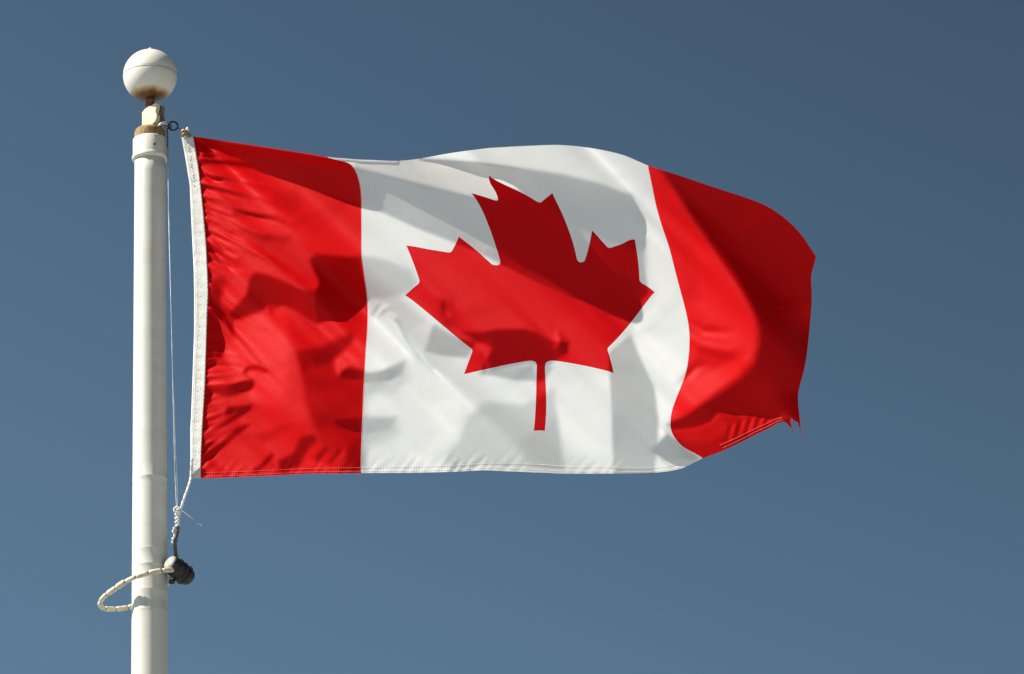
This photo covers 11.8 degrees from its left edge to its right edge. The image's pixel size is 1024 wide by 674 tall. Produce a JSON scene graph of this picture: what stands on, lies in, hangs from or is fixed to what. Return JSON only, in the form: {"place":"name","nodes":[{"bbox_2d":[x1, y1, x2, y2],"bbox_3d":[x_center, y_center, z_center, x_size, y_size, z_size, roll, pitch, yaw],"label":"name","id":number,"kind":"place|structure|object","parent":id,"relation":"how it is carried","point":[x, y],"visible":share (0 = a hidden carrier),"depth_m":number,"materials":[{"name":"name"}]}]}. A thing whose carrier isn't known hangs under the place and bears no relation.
{"place":"outdoors","nodes":[
{"label":"outdoors","id":0,"kind":"place"},
{"bbox_2d":[0,0,1023,673],"label":"sky","id":1,"kind":"structure","parent":0,"point":[887,536],"materials":[{"name":"blue"}]},
{"label":"ground","id":2,"kind":"structure","parent":0,"visible":0},
{"bbox_2d":[123,48,176,673],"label":"flagpole","id":3,"kind":"object","parent":2,"relation":"on","point":[150,77],"visible":0.99,"depth_m":11.94,"materials":[{"name":"metal"}]},
{"bbox_2d":[98,568,173,611],"bbox_3d":[-0.879,0.602,11.777,0.201,0.077,0.146,-19,-27,39],"label":"beaded sling","id":4,"kind":"object","parent":3,"relation":"hanging from","point":[113,589],"visible":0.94,"depth_m":11.74,"materials":[{"name":"plastic"}]},
{"bbox_2d":[158,121,178,130],"bbox_3d":[-0.847,-0.521,12.179,0.054,0.028,0.014,6,-22,-20],"label":"snap hook","id":5,"kind":"object","parent":3,"relation":"attached to","point":[165,124],"visible":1,"depth_m":12.18,"materials":[{"name":"metal"}]},
{"bbox_2d":[166,127,177,505],"bbox_3d":[-0.829,-0.054,11.986,0.042,0.997,0.020,-19,-27,40],"label":"halyard","id":6,"kind":"object","parent":5,"relation":"hanging from","point":[171,315],"visible":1,"depth_m":11.97,"materials":[{"name":"fabric"}]},
{"bbox_2d":[171,458,201,556],"bbox_3d":[-0.785,0.409,11.799,0.089,0.238,0.047,-18,-26,38],"label":"downhaul","id":7,"kind":"object","parent":6,"relation":"hanging from","point":[177,512],"visible":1,"depth_m":11.79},
{"bbox_2d":[178,127,190,136],"bbox_3d":[-0.812,-0.504,12.148,0.025,0.051,0.070,10,-23,-29],"label":"toggle","id":8,"kind":"object","parent":5,"relation":"attached to","point":[187,133],"visible":1,"depth_m":12.12,"materials":[{"name":"gold metal"}]},
{"bbox_2d":[182,136,815,478],"bbox_3d":[-0.059,-0.133,11.691,1.584,1.019,0.250,-8,-21,16],"label":"flag","id":9,"kind":"object","parent":8,"relation":"hanging from","point":[563,309],"visible":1,"depth_m":11.69,"materials":[{"name":"red fabric"}]},
{"bbox_2d":[164,556,194,584],"bbox_3d":[-0.791,0.556,11.767,0.052,0.064,0.080,-20,-27,40],"label":"counterweight","id":10,"kind":"object","parent":3,"relation":"attached to","point":[183,573],"visible":1,"depth_m":11.75,"materials":[{"name":"black rubber"}]}
]}

